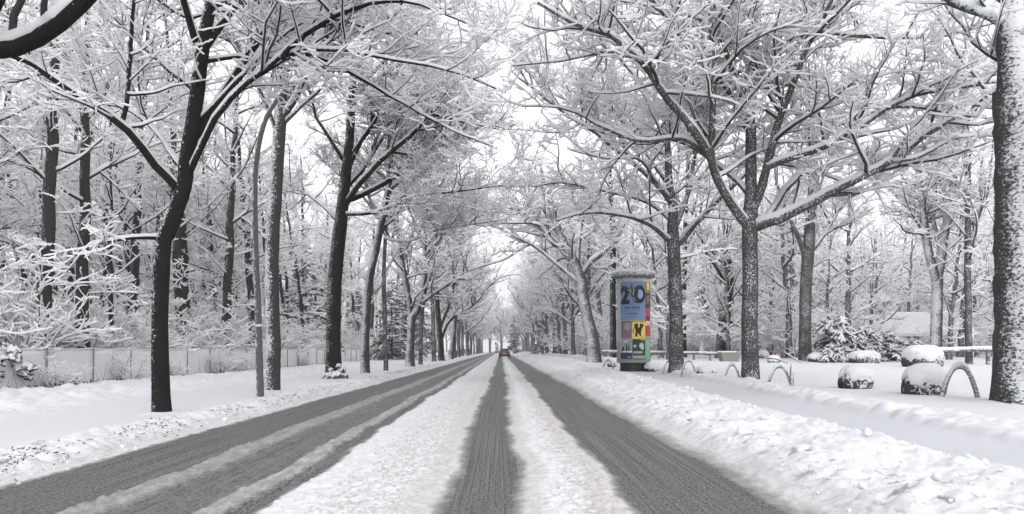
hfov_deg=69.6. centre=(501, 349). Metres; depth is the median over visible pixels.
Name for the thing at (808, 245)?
avenue tree
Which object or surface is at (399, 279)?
woodland tree
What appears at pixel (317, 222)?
woodland tree
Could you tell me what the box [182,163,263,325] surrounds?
woodland tree
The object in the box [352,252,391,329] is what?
woodland tree
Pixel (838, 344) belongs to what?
conifer bush
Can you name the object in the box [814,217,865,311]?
park tree
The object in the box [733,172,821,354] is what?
park tree
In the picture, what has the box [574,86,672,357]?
avenue tree
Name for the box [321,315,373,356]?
shrub
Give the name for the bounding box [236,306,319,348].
shrub
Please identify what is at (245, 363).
shrub
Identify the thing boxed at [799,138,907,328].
park tree
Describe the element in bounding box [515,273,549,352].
avenue tree
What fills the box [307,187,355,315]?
woodland tree
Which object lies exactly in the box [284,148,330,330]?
woodland tree
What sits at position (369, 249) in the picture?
woodland tree
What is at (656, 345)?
shrub
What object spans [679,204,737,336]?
park tree
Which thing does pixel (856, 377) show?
boulder
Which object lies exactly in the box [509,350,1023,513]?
snowy park ground
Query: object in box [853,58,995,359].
avenue tree
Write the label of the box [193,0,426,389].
avenue tree
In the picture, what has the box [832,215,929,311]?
park tree
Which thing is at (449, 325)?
distant tree
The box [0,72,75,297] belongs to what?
woodland tree
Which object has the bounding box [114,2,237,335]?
woodland tree
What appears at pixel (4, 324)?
shrub
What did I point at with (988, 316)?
park tree
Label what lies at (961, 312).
park tree
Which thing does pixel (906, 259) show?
park tree
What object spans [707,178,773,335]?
park tree
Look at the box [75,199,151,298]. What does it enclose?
woodland tree
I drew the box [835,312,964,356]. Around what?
house
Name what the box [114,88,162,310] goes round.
woodland tree
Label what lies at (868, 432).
snow clods
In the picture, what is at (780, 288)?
park tree
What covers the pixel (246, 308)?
woodland tree
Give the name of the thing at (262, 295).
woodland tree
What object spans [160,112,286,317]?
woodland tree
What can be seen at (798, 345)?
shrub
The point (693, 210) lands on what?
avenue tree
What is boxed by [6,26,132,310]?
woodland tree
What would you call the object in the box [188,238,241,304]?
woodland tree
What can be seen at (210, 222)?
woodland tree
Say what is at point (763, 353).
boulder
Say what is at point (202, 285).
woodland tree
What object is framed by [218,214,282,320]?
woodland tree
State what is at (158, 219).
woodland tree
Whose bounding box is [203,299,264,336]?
shrub
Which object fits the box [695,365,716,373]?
boulder
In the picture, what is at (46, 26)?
avenue tree
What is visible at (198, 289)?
woodland tree
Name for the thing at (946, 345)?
shrub
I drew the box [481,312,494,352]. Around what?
avenue tree
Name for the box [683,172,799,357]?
avenue tree
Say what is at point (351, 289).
woodland tree
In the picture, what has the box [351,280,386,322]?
woodland tree
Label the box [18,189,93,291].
woodland tree
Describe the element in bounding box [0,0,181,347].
woodland tree
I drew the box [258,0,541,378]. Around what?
avenue tree
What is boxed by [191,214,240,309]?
woodland tree
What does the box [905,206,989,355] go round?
park tree
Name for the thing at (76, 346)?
shrub
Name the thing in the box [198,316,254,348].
shrub
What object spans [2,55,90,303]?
woodland tree
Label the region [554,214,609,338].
park tree
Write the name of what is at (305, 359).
shrub
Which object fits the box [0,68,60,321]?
woodland tree
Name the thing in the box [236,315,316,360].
shrub
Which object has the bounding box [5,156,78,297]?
woodland tree
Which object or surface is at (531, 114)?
sky
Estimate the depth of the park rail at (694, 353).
47.33 m
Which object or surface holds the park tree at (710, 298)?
on the snowy park ground
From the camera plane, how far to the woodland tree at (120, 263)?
56.67 m
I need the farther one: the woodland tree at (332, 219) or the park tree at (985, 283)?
the woodland tree at (332, 219)
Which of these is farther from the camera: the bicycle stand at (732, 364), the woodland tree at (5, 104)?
the woodland tree at (5, 104)
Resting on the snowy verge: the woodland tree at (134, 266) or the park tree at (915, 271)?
the woodland tree at (134, 266)
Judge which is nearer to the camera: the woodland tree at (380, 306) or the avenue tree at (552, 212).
the avenue tree at (552, 212)
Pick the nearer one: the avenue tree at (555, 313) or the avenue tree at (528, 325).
the avenue tree at (555, 313)
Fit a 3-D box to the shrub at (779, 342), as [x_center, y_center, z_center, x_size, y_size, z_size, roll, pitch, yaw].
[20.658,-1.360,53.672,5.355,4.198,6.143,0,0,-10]
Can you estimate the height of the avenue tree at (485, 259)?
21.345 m
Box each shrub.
[0,256,122,366]
[0,271,59,337]
[0,277,37,344]
[0,286,113,348]
[0,290,17,336]
[0,296,90,345]
[0,342,37,381]
[1,279,168,348]
[2,280,150,348]
[37,353,93,387]
[56,294,186,348]
[90,313,150,348]
[97,297,220,348]
[99,291,245,350]
[103,294,201,352]
[107,344,150,379]
[116,306,203,341]
[137,285,281,365]
[139,309,224,348]
[169,303,265,356]
[169,357,191,375]
[194,306,252,343]
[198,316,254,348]
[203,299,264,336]
[205,345,253,372]
[221,350,255,370]
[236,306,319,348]
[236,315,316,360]
[240,311,321,350]
[280,317,325,348]
[280,321,307,348]
[285,336,324,352]
[290,320,325,348]
[297,352,313,365]
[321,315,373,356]
[341,333,357,354]
[343,325,370,347]
[345,334,371,359]
[535,320,596,353]
[554,321,607,352]
[574,305,655,356]
[616,315,666,355]
[684,313,775,356]
[686,333,710,350]
[740,303,813,357]
[784,327,820,356]
[900,334,929,343]
[913,325,964,355]
[920,334,947,346]
[964,309,993,356]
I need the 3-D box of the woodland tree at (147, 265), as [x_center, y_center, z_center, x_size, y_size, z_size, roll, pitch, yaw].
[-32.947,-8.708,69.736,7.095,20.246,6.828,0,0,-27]
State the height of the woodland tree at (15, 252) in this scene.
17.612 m
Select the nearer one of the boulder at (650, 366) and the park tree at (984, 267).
the boulder at (650, 366)
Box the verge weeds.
[0,363,438,483]
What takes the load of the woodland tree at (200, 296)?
on the snowy verge
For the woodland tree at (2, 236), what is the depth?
39.37 m
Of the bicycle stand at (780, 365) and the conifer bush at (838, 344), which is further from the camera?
the conifer bush at (838, 344)
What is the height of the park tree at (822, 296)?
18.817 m
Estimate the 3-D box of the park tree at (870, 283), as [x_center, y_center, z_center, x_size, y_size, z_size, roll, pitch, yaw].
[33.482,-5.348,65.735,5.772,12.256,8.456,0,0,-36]
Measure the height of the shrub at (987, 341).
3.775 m
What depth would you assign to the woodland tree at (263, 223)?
56.35 m
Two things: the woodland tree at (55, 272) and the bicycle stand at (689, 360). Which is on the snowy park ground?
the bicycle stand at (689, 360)
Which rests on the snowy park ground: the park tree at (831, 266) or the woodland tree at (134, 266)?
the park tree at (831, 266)
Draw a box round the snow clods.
[16,359,1023,513]
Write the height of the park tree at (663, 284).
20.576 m
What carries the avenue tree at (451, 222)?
on the snowy verge
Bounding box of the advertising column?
[612,269,655,370]
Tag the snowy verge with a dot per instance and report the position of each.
(30, 417)
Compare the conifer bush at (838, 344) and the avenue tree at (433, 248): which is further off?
the avenue tree at (433, 248)
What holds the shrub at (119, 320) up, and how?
on the snowy verge
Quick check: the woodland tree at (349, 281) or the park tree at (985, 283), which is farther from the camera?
the woodland tree at (349, 281)
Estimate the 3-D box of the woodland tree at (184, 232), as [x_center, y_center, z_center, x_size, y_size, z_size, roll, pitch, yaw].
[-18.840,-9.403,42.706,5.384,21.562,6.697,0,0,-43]
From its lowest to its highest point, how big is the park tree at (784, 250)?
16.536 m
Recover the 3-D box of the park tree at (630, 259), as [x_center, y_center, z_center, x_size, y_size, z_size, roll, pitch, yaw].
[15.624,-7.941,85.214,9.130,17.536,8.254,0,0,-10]
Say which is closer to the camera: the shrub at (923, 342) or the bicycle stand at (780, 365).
the bicycle stand at (780, 365)
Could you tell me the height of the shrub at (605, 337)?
4.625 m
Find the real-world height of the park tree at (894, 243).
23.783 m
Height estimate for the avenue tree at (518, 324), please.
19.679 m
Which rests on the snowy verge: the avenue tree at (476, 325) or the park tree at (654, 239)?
the avenue tree at (476, 325)
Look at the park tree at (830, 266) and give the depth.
85.73 m
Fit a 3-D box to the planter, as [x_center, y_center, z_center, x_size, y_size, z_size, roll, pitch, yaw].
[13.634,0.406,44.059,1.218,0.666,0.678,0,0,-6]
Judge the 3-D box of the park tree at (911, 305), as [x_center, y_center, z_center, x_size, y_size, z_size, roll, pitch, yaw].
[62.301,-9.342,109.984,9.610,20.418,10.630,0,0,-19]
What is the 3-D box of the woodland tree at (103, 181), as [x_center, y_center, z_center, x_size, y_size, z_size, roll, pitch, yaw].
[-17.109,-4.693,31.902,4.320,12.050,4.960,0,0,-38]
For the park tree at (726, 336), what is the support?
on the snowy park ground
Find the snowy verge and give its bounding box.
[0,351,493,480]
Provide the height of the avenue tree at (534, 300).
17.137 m
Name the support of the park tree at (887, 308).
on the snowy park ground
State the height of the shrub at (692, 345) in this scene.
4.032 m
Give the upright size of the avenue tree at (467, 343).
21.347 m
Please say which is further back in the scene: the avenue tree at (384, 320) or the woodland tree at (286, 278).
the woodland tree at (286, 278)
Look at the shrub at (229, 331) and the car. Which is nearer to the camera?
the shrub at (229, 331)
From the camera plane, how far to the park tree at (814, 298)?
66.77 m
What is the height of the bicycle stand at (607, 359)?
0.558 m
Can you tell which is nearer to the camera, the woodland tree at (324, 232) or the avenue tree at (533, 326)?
the woodland tree at (324, 232)
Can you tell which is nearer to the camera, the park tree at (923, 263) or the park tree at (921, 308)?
the park tree at (923, 263)
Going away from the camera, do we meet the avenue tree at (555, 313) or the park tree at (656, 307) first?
the avenue tree at (555, 313)
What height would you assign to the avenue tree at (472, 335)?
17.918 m
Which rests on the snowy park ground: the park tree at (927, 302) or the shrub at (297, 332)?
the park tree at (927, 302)
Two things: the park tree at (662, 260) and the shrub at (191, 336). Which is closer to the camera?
the shrub at (191, 336)
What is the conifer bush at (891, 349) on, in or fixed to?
on the snowy park ground
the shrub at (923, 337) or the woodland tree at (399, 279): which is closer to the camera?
the shrub at (923, 337)
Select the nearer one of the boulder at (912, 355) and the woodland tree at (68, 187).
the boulder at (912, 355)
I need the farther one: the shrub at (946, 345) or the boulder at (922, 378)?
the shrub at (946, 345)
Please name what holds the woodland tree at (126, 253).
on the snowy verge
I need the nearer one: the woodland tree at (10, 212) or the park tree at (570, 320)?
the woodland tree at (10, 212)
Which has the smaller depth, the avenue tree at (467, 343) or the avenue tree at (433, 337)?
the avenue tree at (433, 337)
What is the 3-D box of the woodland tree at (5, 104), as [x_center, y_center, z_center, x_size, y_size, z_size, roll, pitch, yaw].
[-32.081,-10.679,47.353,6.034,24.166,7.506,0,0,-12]
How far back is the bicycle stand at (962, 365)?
15.91 m
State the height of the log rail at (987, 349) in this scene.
1.230 m
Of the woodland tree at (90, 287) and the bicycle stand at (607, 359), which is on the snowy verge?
the woodland tree at (90, 287)
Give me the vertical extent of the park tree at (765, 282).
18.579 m
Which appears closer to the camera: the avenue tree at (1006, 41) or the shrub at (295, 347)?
the avenue tree at (1006, 41)
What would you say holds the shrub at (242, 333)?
on the snowy verge
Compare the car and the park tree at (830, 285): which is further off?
the car
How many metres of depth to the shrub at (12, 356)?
21.42 m
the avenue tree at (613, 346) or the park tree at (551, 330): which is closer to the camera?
the avenue tree at (613, 346)
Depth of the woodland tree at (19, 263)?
24.85 m
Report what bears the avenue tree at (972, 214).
on the snowy park ground
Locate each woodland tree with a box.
[0,0,88,298]
[0,0,151,345]
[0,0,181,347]
[0,11,44,285]
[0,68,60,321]
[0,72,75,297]
[0,96,21,264]
[0,107,94,299]
[0,112,116,312]
[0,166,29,293]
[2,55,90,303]
[4,174,30,296]
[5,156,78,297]
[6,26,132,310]
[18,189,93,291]
[29,88,107,302]
[32,130,124,315]
[54,102,167,333]
[55,140,155,312]
[57,41,147,316]
[65,40,174,316]
[70,0,205,329]
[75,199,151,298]
[79,77,153,306]
[91,208,151,319]
[112,114,207,324]
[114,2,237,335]
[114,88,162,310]
[123,99,232,322]
[123,221,192,312]
[139,206,170,313]
[139,248,199,316]
[140,135,192,317]
[141,18,237,327]
[142,21,321,339]
[146,170,222,310]
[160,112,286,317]
[164,136,262,326]
[171,159,252,321]
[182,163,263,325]
[185,142,253,328]
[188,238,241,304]
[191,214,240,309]
[200,87,313,347]
[205,209,265,317]
[212,154,309,332]
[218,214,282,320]
[228,149,295,318]
[235,257,261,312]
[240,235,291,303]
[253,182,315,332]
[261,153,331,347]
[262,186,314,326]
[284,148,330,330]
[288,190,336,299]
[289,170,365,324]
[296,215,362,330]
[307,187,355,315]
[307,207,341,322]
[311,191,368,335]
[312,198,336,322]
[314,200,360,330]
[328,208,381,338]
[341,216,360,321]
[342,210,379,324]
[342,233,361,330]
[349,193,392,339]
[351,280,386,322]
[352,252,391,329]
[354,273,381,332]
[374,258,412,357]
[374,266,394,332]
[374,276,387,337]
[386,242,414,356]
[387,220,418,313]
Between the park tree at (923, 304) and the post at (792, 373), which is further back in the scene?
the park tree at (923, 304)
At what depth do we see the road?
8.20 m
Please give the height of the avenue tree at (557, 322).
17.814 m
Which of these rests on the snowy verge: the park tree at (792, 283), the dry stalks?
the dry stalks
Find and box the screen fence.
[0,347,394,387]
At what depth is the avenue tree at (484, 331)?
189.25 m
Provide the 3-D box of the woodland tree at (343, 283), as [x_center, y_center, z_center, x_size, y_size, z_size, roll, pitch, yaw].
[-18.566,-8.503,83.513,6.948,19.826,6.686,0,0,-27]
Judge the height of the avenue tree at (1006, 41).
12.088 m
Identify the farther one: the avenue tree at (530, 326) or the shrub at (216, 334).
the avenue tree at (530, 326)
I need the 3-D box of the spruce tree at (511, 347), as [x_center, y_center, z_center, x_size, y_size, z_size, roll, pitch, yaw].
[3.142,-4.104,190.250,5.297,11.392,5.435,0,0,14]
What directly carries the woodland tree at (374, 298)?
on the snowy verge
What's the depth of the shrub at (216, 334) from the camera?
38.49 m
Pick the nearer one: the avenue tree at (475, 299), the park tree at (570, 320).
the avenue tree at (475, 299)
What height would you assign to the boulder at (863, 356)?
0.902 m
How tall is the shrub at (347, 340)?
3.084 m
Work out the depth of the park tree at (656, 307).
99.19 m
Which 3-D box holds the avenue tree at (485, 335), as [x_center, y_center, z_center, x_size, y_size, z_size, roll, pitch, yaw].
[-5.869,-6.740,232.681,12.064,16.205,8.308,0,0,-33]
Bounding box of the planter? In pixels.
[717,351,740,361]
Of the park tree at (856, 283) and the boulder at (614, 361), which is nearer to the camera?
the boulder at (614, 361)
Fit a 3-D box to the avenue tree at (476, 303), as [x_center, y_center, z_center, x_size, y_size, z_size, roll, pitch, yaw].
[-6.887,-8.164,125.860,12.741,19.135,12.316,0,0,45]
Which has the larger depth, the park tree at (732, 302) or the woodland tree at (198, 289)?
the park tree at (732, 302)
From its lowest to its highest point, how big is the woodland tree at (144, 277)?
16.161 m
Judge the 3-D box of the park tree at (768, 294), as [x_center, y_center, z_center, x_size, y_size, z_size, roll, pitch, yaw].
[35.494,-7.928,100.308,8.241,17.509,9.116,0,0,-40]
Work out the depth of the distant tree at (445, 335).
333.46 m
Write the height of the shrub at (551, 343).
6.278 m
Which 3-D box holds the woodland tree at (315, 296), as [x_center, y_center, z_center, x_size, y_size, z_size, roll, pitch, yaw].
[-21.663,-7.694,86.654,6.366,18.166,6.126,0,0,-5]
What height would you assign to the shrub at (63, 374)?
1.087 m
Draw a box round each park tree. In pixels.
[532,295,592,352]
[548,168,627,354]
[548,293,593,340]
[548,316,580,339]
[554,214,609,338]
[565,220,666,336]
[569,240,607,336]
[593,227,644,328]
[594,223,634,312]
[600,186,665,323]
[600,207,665,315]
[602,174,691,356]
[619,195,706,357]
[626,167,706,340]
[637,123,736,359]
[640,206,698,350]
[642,153,732,355]
[650,226,712,349]
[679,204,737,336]
[682,205,779,350]
[686,259,712,350]
[688,210,741,339]
[688,223,779,339]
[706,166,792,349]
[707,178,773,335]
[709,205,768,350]
[725,133,843,357]
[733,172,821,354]
[740,233,785,339]
[741,167,830,356]
[758,160,845,351]
[759,181,861,328]
[762,219,819,332]
[773,215,840,334]
[779,217,893,341]
[794,201,878,315]
[798,178,853,307]
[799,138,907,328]
[813,184,887,311]
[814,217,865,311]
[829,220,915,336]
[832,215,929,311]
[842,212,911,328]
[842,245,888,310]
[857,208,936,311]
[870,225,917,311]
[873,229,913,311]
[878,212,938,311]
[890,222,944,311]
[898,213,973,325]
[902,185,993,359]
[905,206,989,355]
[908,209,987,315]
[908,225,985,311]
[909,227,979,311]
[914,245,977,339]
[926,219,993,356]
[930,137,994,356]
[947,197,994,338]
[950,214,993,355]
[957,201,992,320]
[977,188,993,323]
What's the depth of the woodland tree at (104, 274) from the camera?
41.95 m
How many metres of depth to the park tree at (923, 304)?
116.55 m
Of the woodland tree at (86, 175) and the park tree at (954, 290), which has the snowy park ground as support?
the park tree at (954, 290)
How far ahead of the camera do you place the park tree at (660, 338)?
50.86 m
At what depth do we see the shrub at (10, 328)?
23.25 m
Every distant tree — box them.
[424,309,448,352]
[435,318,451,351]
[443,313,456,334]
[487,302,502,352]
[491,322,510,348]
[492,291,514,348]
[497,293,517,349]
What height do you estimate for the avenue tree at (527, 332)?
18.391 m
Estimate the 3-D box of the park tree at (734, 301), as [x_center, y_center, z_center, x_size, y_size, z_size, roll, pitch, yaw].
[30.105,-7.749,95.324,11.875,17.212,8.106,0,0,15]
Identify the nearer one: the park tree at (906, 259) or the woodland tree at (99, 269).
the woodland tree at (99, 269)
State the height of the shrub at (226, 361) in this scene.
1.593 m
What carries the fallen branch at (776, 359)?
on the snowy park ground
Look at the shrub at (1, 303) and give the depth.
26.48 m
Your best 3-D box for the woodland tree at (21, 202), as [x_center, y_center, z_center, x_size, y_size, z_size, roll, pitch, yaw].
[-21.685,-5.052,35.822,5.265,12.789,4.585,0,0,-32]
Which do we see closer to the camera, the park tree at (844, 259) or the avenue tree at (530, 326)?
the park tree at (844, 259)
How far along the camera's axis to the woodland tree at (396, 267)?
126.88 m
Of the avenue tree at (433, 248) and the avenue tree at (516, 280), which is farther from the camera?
the avenue tree at (516, 280)
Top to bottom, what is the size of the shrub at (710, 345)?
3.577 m
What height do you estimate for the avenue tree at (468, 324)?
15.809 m
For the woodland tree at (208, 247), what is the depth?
52.66 m
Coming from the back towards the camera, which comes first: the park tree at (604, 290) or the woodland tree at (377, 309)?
the woodland tree at (377, 309)
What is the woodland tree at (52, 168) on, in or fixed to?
on the snowy verge
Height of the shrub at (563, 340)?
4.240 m
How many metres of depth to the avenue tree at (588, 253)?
64.86 m
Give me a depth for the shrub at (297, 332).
54.25 m
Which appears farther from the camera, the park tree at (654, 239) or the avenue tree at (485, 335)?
the avenue tree at (485, 335)
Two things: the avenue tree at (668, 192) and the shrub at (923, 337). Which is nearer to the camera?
the avenue tree at (668, 192)
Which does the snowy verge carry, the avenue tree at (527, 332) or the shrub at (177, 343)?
the shrub at (177, 343)
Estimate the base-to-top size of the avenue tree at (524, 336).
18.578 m
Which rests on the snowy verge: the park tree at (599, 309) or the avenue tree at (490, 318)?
the avenue tree at (490, 318)
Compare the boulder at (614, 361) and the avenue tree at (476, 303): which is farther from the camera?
the avenue tree at (476, 303)
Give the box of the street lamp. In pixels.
[252,58,362,396]
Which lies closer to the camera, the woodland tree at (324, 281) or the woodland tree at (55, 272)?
the woodland tree at (55, 272)
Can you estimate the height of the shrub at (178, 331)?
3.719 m
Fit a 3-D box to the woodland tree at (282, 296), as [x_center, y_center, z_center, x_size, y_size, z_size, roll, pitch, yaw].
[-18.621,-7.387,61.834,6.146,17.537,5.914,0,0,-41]
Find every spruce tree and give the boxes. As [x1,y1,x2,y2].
[281,242,343,351]
[341,286,376,347]
[369,276,417,359]
[388,280,427,358]
[402,278,437,357]
[505,316,521,353]
[529,312,552,353]
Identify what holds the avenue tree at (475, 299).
on the snowy verge
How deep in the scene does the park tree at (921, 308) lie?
109.02 m
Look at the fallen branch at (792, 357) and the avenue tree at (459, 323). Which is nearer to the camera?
the fallen branch at (792, 357)
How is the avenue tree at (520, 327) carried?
on the snowy park ground
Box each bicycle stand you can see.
[603,358,613,368]
[680,359,695,376]
[724,362,739,376]
[767,363,790,385]
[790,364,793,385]
[939,361,979,397]
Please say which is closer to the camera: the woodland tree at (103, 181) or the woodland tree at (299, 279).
the woodland tree at (103, 181)
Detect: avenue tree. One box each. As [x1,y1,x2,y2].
[0,0,112,58]
[0,0,531,411]
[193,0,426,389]
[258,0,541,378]
[298,36,541,372]
[347,90,417,370]
[349,165,523,366]
[389,160,492,364]
[405,167,529,360]
[406,167,504,361]
[412,203,511,358]
[417,229,489,357]
[440,255,505,355]
[441,246,495,356]
[446,293,492,339]
[449,246,497,356]
[456,308,492,354]
[461,255,497,355]
[469,297,495,353]
[470,121,646,362]
[471,300,493,343]
[471,317,497,353]
[474,319,494,352]
[477,292,502,353]
[477,312,496,353]
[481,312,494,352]
[491,1,780,372]
[495,0,996,378]
[497,247,570,352]
[500,287,534,351]
[504,253,551,352]
[506,257,550,326]
[507,258,548,351]
[507,288,551,351]
[508,286,537,351]
[510,304,534,344]
[511,238,577,352]
[511,296,529,351]
[512,269,536,348]
[514,214,616,353]
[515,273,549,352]
[518,235,570,353]
[527,216,608,354]
[531,152,639,355]
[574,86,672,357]
[653,142,728,356]
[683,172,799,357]
[735,68,874,360]
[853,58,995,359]
[873,0,1023,404]
[884,39,994,363]
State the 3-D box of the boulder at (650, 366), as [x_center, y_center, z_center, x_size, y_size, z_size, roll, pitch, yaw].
[6.674,0.767,32.252,0.804,0.517,0.598,0,0,0]
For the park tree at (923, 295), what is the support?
on the snowy park ground
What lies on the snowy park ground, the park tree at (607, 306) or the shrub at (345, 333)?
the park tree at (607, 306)
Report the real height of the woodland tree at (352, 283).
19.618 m
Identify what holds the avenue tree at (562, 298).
on the snowy park ground
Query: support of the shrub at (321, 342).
on the snowy verge
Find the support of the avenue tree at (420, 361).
on the snowy verge
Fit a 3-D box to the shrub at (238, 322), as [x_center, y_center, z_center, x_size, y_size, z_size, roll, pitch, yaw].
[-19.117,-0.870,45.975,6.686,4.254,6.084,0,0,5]
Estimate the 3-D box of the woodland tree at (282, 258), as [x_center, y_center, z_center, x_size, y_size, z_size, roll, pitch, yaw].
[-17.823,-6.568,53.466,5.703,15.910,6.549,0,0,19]
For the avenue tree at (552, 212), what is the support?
on the snowy park ground
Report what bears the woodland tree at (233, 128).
on the snowy verge
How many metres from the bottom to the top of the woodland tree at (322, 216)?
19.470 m
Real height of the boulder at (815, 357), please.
0.721 m
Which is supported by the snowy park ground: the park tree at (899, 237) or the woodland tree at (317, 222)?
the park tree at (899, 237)
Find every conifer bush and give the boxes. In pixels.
[807,316,864,362]
[847,325,888,361]
[863,331,901,361]
[894,339,927,351]
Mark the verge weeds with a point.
(58, 450)
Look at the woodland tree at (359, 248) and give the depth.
117.93 m
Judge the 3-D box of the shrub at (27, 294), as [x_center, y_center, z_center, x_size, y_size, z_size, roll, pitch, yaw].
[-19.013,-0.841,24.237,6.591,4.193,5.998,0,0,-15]
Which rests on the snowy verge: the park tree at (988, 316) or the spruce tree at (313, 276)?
the spruce tree at (313, 276)
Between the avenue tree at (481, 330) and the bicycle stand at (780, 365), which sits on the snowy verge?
the avenue tree at (481, 330)
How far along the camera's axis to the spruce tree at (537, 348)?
117.31 m
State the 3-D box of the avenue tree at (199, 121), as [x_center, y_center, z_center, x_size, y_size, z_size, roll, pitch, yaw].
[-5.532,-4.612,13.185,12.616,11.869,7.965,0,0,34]
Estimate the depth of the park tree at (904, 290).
88.50 m
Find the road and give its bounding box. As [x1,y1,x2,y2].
[0,351,859,513]
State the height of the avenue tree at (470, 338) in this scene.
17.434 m
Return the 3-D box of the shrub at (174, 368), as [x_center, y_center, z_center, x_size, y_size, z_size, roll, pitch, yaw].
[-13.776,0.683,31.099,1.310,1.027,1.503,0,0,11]
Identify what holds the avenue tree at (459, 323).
on the snowy verge
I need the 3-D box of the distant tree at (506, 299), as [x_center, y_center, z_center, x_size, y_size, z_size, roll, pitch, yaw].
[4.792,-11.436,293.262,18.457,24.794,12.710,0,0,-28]
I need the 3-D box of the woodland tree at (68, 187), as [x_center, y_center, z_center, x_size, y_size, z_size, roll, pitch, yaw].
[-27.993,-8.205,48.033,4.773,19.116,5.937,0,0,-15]
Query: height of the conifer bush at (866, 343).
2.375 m
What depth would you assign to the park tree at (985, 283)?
68.60 m
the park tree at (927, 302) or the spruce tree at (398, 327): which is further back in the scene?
the park tree at (927, 302)
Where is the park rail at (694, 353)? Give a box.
[602,350,717,360]
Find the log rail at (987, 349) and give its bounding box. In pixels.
[939,346,991,364]
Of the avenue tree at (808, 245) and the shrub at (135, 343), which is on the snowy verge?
the shrub at (135, 343)
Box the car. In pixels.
[498,349,510,357]
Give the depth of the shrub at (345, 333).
84.90 m
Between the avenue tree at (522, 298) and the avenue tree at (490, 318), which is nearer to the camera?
the avenue tree at (522, 298)
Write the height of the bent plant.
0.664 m
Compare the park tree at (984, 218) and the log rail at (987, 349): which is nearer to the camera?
the log rail at (987, 349)
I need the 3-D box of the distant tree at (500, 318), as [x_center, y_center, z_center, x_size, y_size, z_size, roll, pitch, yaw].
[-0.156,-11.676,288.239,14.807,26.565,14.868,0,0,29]
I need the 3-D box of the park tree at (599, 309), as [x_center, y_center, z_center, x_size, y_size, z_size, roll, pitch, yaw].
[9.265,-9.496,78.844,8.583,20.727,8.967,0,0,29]
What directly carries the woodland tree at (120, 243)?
on the snowy verge
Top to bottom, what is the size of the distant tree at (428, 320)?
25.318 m
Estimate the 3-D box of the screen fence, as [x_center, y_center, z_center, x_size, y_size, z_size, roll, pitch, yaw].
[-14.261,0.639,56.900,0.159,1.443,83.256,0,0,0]
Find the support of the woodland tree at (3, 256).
on the snowy verge
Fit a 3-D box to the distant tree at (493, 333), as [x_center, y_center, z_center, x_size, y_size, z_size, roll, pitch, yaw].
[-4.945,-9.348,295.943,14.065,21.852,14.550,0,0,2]
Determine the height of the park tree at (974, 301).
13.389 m
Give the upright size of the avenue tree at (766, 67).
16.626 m
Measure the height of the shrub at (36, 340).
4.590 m
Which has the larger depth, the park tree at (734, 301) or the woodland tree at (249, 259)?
the park tree at (734, 301)
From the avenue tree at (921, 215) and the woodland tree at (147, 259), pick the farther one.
the woodland tree at (147, 259)
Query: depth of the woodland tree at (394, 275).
109.54 m
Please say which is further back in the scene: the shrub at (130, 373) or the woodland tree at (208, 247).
the woodland tree at (208, 247)
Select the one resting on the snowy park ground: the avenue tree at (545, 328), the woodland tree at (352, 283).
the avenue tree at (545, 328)
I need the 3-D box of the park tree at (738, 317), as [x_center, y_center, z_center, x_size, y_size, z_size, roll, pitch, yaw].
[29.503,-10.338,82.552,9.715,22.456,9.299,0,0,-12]
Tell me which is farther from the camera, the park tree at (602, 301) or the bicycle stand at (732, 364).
the park tree at (602, 301)
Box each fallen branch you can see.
[766,357,787,363]
[784,351,800,362]
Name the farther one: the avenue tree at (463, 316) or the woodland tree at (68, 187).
the avenue tree at (463, 316)
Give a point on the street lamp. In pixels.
(258, 344)
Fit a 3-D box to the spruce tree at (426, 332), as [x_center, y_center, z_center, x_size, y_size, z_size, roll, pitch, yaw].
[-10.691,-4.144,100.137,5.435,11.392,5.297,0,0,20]
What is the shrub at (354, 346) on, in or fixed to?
on the snowy verge
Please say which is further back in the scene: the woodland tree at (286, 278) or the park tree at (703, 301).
the park tree at (703, 301)
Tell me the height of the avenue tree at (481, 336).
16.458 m
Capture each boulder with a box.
[607,358,616,366]
[644,361,662,371]
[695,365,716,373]
[759,350,768,357]
[767,355,779,362]
[807,352,829,361]
[837,366,873,388]
[848,350,880,362]
[901,345,943,366]
[901,363,947,394]
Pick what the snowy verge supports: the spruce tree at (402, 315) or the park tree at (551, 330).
the spruce tree at (402, 315)
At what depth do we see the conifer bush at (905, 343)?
49.38 m
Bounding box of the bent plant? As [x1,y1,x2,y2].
[43,371,82,385]
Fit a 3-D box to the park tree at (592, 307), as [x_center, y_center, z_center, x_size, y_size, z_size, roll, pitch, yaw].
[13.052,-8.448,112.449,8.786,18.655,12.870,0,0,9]
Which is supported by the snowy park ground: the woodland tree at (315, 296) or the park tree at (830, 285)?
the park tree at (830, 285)
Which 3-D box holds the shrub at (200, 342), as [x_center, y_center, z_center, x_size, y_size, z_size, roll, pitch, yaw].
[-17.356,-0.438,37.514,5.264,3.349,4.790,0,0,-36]
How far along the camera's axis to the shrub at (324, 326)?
63.51 m
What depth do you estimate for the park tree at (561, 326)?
126.49 m
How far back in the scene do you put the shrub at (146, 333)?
29.03 m
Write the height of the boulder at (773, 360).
0.564 m
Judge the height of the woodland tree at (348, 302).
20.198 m
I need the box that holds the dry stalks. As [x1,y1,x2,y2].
[7,355,360,387]
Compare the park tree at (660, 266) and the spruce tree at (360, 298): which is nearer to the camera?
the park tree at (660, 266)
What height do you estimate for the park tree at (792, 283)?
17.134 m

